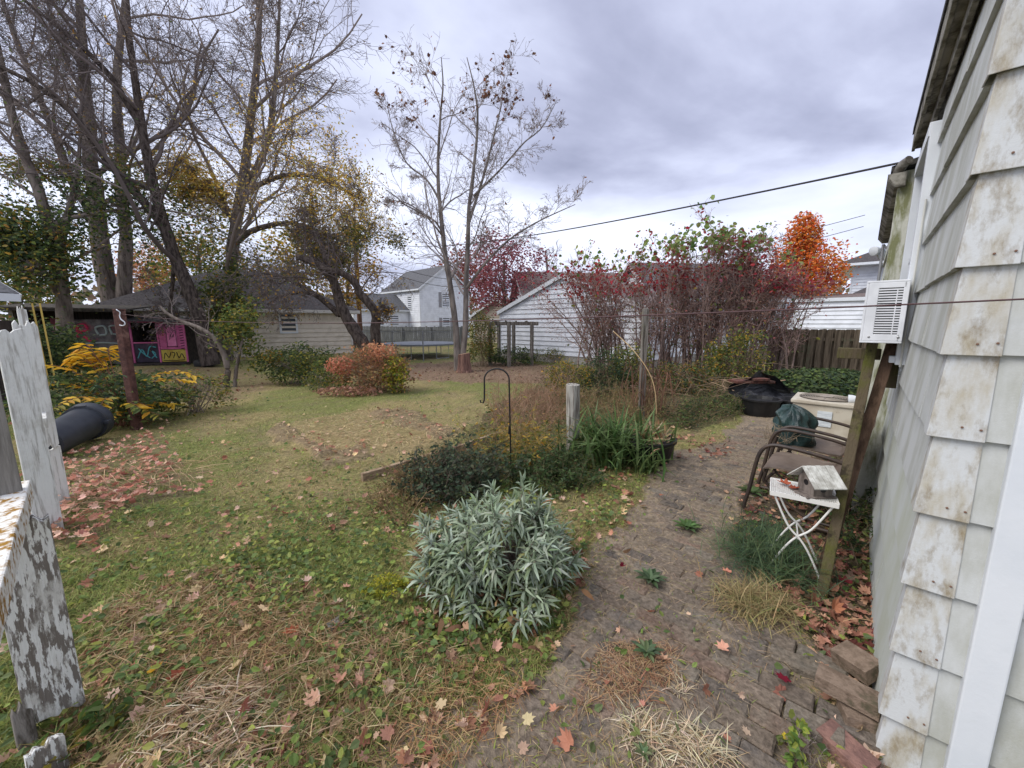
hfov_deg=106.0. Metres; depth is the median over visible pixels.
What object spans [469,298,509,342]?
gabled cottage
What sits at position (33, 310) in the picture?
bamboo stake
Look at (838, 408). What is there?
storage box
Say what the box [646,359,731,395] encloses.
underbrush
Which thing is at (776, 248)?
distant bare tree
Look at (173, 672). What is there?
fallen leaf
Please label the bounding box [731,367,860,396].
ivy mound
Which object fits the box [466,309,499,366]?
bush
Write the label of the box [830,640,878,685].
paver block
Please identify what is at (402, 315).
side wing
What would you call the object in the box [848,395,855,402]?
dryer vent
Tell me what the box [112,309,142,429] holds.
rusty post
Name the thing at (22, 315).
fence stick
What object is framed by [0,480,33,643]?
picket rail
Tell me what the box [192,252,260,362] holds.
ivy column
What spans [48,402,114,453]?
overturned bin
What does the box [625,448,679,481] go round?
strap leaf plant
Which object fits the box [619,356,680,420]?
dead vines
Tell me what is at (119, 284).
silver maple
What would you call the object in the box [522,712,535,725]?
fallen leaf
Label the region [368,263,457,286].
utility wire
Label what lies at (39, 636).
fence board
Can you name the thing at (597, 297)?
bare shrub
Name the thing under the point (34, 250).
mulberry tree
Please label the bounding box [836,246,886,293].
hip roofed house
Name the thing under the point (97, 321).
leanto shed
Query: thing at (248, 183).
yellow ash
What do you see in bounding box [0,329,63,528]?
fence picket
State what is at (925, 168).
window
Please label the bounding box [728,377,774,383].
rotten board
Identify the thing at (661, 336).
bare shrub
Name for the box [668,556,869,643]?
dry grass clump
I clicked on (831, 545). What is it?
prop post
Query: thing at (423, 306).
two storey house
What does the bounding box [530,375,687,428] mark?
fuzzy weeds
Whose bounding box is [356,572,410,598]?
sedum clump
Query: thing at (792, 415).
crumpled bag
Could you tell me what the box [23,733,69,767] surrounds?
picket stub
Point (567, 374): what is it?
goldenrod bush
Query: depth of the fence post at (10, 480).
1.42 m
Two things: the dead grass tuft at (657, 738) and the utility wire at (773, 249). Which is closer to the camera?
the dead grass tuft at (657, 738)
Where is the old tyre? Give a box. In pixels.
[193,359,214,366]
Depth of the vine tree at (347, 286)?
25.32 m
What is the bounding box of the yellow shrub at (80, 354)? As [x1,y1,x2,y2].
[45,343,201,427]
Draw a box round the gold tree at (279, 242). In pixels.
[249,213,358,298]
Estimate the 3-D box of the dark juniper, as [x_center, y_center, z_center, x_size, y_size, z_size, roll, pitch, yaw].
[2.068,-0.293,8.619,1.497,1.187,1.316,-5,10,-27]
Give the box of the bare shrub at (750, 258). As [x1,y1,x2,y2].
[667,195,812,380]
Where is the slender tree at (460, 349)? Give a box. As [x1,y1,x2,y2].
[364,28,589,370]
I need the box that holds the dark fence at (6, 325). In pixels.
[0,321,12,405]
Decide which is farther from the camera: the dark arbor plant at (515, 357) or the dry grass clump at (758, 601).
the dark arbor plant at (515, 357)
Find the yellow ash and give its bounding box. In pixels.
[74,0,420,360]
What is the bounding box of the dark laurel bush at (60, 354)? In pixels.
[0,314,111,383]
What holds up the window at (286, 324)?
in the beige house at (334, 334)
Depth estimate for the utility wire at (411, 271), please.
32.99 m
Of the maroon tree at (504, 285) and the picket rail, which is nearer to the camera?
the picket rail
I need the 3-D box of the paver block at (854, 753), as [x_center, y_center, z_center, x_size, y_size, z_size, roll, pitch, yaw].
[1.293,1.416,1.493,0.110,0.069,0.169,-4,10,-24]
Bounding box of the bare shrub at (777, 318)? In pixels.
[717,229,840,376]
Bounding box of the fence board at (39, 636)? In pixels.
[4,513,85,722]
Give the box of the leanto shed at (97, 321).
[0,303,148,364]
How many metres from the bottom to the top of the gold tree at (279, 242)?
10.808 m
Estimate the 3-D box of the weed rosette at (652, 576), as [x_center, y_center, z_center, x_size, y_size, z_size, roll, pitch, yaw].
[0.862,1.204,2.425,0.196,0.032,0.209,-7,11,-38]
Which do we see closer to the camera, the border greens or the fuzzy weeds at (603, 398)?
the border greens
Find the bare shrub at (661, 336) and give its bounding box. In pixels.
[613,222,722,378]
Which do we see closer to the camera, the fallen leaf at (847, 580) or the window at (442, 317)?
the fallen leaf at (847, 580)
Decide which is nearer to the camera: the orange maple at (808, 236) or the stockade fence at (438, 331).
the orange maple at (808, 236)
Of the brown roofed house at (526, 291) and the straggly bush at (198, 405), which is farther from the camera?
the brown roofed house at (526, 291)
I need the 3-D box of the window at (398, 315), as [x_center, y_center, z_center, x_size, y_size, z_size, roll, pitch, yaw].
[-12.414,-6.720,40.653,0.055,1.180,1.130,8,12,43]
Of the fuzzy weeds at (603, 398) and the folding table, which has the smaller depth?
the folding table
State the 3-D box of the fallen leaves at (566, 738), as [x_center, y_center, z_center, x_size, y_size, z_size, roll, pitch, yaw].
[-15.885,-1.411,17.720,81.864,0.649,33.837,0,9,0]
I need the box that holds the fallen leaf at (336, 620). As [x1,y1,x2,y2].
[325,615,350,630]
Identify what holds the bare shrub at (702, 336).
on the ground at (464, 401)
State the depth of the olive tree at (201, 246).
29.32 m
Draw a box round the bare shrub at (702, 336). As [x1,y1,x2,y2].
[633,222,766,381]
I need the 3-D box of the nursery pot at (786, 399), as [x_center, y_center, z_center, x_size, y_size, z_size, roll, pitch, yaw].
[5.024,0.406,6.876,0.580,0.270,0.580,0,9,0]
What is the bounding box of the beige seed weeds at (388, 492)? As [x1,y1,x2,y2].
[340,439,475,529]
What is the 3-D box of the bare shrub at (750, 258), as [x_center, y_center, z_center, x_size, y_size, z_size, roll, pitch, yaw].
[6.063,-2.550,10.577,3.661,5.020,2.728,0,9,0]
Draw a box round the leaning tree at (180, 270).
[0,0,262,366]
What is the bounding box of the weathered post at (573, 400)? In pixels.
[566,383,579,452]
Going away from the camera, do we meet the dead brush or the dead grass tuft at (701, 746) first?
the dead grass tuft at (701, 746)
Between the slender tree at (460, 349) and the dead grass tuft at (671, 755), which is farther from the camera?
the slender tree at (460, 349)
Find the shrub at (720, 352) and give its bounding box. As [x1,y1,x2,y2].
[699,317,781,391]
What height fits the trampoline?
0.655 m
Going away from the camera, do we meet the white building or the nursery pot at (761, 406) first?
the nursery pot at (761, 406)
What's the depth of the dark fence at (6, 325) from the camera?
7.60 m
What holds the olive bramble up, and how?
on the ground at (464, 401)
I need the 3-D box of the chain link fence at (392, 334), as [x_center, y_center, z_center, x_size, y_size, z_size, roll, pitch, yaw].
[-4.500,-1.645,16.646,4.366,1.300,0.048,2,9,13]
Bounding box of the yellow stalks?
[447,393,617,470]
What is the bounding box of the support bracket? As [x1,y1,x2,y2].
[837,347,898,387]
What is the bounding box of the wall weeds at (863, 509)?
[807,457,876,565]
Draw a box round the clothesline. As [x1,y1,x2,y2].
[124,298,1023,323]
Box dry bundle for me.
[754,419,813,443]
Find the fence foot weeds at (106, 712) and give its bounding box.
[12,685,133,767]
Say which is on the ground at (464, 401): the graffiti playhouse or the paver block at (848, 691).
the graffiti playhouse
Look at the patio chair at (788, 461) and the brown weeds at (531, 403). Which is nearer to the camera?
the patio chair at (788, 461)
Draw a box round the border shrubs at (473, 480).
[391,428,531,511]
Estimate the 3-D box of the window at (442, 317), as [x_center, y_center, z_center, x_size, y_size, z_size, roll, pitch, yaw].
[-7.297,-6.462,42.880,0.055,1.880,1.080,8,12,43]
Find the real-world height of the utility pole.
8.801 m
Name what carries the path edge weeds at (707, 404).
on the ground at (464, 401)
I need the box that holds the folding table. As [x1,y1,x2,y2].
[770,477,839,578]
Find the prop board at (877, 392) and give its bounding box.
[813,343,896,579]
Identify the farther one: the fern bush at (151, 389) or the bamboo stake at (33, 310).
the bamboo stake at (33, 310)
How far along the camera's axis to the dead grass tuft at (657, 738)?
1.52 m
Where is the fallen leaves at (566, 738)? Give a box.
[0,354,884,767]
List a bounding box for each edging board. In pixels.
[361,443,466,481]
[469,432,502,447]
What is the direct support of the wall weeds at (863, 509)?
on the ground at (464, 401)
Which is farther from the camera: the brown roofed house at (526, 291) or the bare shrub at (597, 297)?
the brown roofed house at (526, 291)
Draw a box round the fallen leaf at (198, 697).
[195,688,204,702]
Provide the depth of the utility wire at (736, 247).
28.74 m
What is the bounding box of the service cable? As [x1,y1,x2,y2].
[380,162,897,246]
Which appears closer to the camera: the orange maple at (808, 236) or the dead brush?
the dead brush
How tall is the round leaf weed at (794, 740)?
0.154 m
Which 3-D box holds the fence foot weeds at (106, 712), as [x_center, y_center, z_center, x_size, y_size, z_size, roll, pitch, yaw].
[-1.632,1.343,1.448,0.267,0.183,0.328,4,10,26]
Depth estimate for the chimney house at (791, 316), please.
41.35 m
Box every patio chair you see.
[742,420,875,532]
[762,417,849,486]
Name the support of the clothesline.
attached to the rusty post at (124, 346)
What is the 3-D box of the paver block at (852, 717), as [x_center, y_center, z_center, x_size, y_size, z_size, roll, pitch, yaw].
[1.432,1.363,1.571,0.150,0.060,0.090,3,9,20]
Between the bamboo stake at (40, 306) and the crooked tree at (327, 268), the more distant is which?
the crooked tree at (327, 268)
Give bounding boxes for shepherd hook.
[480,368,511,468]
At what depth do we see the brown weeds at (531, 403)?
6.34 m
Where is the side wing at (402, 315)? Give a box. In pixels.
[342,292,409,337]
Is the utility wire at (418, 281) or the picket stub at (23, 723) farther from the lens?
the utility wire at (418, 281)
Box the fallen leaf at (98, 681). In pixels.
[95,674,108,685]
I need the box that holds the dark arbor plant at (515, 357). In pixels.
[484,344,544,365]
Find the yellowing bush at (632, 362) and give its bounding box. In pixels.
[605,342,653,392]
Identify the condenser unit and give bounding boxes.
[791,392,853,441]
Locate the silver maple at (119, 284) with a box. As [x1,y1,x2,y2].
[0,0,289,301]
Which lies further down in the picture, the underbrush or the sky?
the underbrush
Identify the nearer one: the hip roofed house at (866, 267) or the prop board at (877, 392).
the prop board at (877, 392)
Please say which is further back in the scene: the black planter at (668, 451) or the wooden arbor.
the wooden arbor
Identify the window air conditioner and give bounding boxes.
[859,279,910,343]
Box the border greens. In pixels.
[494,437,612,499]
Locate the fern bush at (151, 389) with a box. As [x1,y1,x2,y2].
[1,364,205,432]
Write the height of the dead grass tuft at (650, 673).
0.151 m
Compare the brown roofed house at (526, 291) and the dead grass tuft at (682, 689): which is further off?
the brown roofed house at (526, 291)
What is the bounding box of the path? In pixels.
[398,423,879,767]
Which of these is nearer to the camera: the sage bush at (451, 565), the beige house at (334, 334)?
the sage bush at (451, 565)
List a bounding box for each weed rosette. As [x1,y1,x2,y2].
[630,638,664,662]
[632,741,656,761]
[634,567,667,588]
[672,518,701,532]
[735,484,764,495]
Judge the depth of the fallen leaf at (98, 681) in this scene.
1.71 m
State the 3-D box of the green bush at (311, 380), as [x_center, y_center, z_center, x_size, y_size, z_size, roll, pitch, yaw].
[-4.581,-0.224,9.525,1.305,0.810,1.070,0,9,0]
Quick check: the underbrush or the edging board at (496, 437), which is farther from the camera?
the underbrush
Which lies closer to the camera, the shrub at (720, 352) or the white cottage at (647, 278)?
the shrub at (720, 352)
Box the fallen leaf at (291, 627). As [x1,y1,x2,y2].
[282,624,298,633]
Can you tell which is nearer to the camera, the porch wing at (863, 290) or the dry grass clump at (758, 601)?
the dry grass clump at (758, 601)
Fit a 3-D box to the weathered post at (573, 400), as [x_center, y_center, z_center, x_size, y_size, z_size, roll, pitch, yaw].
[0.740,0.489,4.669,0.163,0.988,0.191,-4,10,-22]
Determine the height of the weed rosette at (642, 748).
0.013 m
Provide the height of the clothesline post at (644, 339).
1.947 m
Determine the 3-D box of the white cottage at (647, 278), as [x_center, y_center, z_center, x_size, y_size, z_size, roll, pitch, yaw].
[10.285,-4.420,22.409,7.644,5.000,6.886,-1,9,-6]
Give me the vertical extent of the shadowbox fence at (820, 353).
1.455 m
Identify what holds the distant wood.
on the ground at (464, 401)
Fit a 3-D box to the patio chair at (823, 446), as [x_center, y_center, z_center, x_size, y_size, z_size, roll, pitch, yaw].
[3.036,0.571,3.834,0.768,0.895,0.651,8,12,41]
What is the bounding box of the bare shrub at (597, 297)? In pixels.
[510,239,656,377]
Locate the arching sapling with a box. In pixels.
[142,282,275,387]
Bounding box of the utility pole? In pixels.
[352,225,362,329]
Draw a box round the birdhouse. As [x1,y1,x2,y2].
[787,465,846,498]
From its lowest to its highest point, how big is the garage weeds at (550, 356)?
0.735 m
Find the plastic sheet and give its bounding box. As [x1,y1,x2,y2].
[728,371,795,396]
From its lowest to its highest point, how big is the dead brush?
0.761 m
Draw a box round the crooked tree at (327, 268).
[194,174,415,367]
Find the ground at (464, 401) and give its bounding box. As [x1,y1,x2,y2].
[0,325,890,767]
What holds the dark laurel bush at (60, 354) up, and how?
on the ground at (464, 401)
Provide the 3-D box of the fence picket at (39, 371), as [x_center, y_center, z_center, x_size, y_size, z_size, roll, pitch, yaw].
[-3.930,0.302,3.216,0.139,1.647,0.550,-8,12,-43]
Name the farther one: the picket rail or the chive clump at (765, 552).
the chive clump at (765, 552)
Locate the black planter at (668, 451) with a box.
[613,331,676,465]
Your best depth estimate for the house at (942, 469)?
1.30 m
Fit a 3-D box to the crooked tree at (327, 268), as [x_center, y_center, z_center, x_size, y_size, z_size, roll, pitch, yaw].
[-7.093,-3.776,13.514,7.797,6.460,4.176,0,9,0]
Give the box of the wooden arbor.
[485,321,538,366]
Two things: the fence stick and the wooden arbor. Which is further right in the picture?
the wooden arbor
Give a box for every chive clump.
[683,501,862,635]
[698,494,851,583]
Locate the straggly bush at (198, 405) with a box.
[155,364,239,417]
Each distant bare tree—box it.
[525,236,561,271]
[765,233,785,265]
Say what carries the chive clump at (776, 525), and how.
on the ground at (464, 401)
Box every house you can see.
[91,269,359,356]
[379,266,471,337]
[509,271,620,302]
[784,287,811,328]
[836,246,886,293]
[851,0,1023,767]
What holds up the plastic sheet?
on the ground at (464, 401)
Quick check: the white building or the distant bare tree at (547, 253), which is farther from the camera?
the distant bare tree at (547, 253)
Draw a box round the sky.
[0,0,944,323]
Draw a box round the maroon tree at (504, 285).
[457,223,553,315]
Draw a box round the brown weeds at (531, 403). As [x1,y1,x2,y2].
[463,372,610,443]
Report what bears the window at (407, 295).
in the two storey house at (423, 306)
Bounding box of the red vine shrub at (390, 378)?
[312,338,421,396]
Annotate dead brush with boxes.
[528,358,804,399]
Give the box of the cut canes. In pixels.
[633,370,784,399]
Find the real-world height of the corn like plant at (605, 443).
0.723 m
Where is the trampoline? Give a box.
[381,341,453,359]
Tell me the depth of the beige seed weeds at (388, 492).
3.37 m
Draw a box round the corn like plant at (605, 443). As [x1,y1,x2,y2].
[531,401,692,481]
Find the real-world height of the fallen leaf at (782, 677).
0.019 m
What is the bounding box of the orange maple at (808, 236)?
[768,210,860,322]
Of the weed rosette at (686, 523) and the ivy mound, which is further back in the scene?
the ivy mound
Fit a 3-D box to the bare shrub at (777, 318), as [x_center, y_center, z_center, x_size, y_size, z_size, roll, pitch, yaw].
[7.001,-2.015,10.400,2.858,4.019,2.598,6,11,34]
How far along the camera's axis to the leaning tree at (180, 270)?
12.47 m
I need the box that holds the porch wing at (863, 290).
[854,287,866,292]
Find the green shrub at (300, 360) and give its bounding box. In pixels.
[248,338,339,386]
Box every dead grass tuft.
[576,634,713,733]
[601,695,692,767]
[634,725,689,767]
[640,693,749,767]
[661,674,696,706]
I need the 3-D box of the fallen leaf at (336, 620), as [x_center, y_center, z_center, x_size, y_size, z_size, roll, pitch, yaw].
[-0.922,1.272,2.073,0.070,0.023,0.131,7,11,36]
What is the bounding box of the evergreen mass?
[0,207,116,316]
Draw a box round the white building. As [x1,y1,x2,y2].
[792,293,865,329]
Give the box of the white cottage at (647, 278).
[620,262,796,353]
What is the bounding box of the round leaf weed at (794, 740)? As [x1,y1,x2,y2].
[775,709,832,767]
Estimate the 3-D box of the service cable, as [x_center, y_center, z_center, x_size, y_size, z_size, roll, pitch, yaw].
[-3.844,-5.968,14.521,0.016,4.917,27.790,-5,10,-29]
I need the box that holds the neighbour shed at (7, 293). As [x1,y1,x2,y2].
[0,282,21,301]
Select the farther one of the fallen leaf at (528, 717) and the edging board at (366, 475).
the edging board at (366, 475)
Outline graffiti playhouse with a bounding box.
[127,315,198,365]
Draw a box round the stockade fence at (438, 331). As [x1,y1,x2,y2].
[362,326,462,344]
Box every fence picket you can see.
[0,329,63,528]
[11,320,70,503]
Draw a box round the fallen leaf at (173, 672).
[165,667,186,681]
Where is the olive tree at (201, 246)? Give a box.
[132,203,269,290]
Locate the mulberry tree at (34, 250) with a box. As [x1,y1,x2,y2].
[0,1,285,338]
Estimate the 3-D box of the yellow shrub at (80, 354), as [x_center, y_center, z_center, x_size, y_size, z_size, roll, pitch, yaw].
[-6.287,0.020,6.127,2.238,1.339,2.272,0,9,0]
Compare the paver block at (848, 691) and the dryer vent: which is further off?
the dryer vent
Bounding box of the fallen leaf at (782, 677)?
[774,670,790,682]
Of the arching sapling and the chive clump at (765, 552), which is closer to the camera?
the chive clump at (765, 552)
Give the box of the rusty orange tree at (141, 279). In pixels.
[112,241,192,291]
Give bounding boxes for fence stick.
[16,305,27,325]
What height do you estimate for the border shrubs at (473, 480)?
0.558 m
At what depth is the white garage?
15.75 m
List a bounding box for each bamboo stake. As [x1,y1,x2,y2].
[31,303,50,389]
[39,303,58,392]
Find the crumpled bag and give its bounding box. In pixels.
[772,404,818,446]
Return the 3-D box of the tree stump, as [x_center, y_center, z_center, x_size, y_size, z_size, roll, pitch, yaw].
[-1.610,-0.709,12.994,0.577,0.681,0.628,0,9,0]
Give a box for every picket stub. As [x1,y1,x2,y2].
[10,701,38,756]
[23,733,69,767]
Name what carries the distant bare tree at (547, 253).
on the ground at (464, 401)
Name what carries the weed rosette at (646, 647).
on the path
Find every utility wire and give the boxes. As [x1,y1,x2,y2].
[361,252,458,279]
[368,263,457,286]
[480,226,863,302]
[488,215,863,290]
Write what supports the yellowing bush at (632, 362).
on the ground at (464, 401)
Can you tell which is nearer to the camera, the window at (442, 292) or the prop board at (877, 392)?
the prop board at (877, 392)
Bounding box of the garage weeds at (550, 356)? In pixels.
[519,347,564,364]
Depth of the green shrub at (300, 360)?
10.12 m
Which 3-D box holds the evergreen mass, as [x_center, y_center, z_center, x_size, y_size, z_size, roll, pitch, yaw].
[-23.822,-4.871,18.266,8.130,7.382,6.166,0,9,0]
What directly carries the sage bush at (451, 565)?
on the ground at (464, 401)
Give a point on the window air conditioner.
(882, 324)
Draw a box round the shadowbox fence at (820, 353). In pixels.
[765,329,866,377]
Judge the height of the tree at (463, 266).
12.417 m
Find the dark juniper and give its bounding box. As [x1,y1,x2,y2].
[569,346,639,396]
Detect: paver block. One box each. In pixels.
[814,662,879,721]
[816,718,880,767]
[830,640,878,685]
[836,700,877,733]
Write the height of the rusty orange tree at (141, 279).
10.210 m
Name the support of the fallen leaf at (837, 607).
on the fallen leaves at (566, 738)
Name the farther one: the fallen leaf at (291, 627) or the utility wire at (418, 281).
the utility wire at (418, 281)
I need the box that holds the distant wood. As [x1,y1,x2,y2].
[0,275,849,329]
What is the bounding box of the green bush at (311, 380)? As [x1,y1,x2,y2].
[300,359,355,390]
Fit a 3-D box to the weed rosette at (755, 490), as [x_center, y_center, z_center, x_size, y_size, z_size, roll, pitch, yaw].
[2.275,1.003,3.680,0.263,0.040,0.235,9,12,44]
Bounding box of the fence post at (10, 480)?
[0,392,22,495]
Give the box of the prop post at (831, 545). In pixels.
[816,343,877,598]
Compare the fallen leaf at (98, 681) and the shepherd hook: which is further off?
the shepherd hook
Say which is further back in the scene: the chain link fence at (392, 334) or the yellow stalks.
the chain link fence at (392, 334)
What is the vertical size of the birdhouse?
0.184 m
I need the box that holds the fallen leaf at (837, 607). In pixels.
[832,597,845,612]
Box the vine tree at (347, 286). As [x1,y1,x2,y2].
[314,220,386,347]
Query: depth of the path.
1.88 m
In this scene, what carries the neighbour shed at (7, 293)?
on the ground at (464, 401)
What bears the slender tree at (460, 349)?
on the ground at (464, 401)
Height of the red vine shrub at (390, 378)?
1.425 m
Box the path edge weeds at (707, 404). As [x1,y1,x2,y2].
[660,385,747,429]
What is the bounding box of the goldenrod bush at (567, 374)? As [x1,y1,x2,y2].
[541,355,594,396]
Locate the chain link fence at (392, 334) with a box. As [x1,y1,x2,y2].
[362,330,453,360]
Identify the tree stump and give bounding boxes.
[456,353,472,372]
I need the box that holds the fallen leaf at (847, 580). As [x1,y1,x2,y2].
[834,575,852,584]
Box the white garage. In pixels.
[497,273,719,368]
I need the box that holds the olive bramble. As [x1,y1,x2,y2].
[44,338,118,377]
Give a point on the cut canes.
(723, 381)
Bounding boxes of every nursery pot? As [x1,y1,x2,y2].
[740,395,782,417]
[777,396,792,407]
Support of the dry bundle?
on the patio chair at (823, 446)
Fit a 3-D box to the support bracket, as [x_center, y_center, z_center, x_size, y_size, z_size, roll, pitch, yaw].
[2.384,-0.113,2.596,0.322,0.260,0.106,7,11,37]
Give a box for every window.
[278,313,297,333]
[389,315,398,325]
[407,295,411,309]
[441,292,449,307]
[442,317,449,326]
[888,119,942,364]
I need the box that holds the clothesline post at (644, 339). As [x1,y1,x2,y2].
[638,308,648,418]

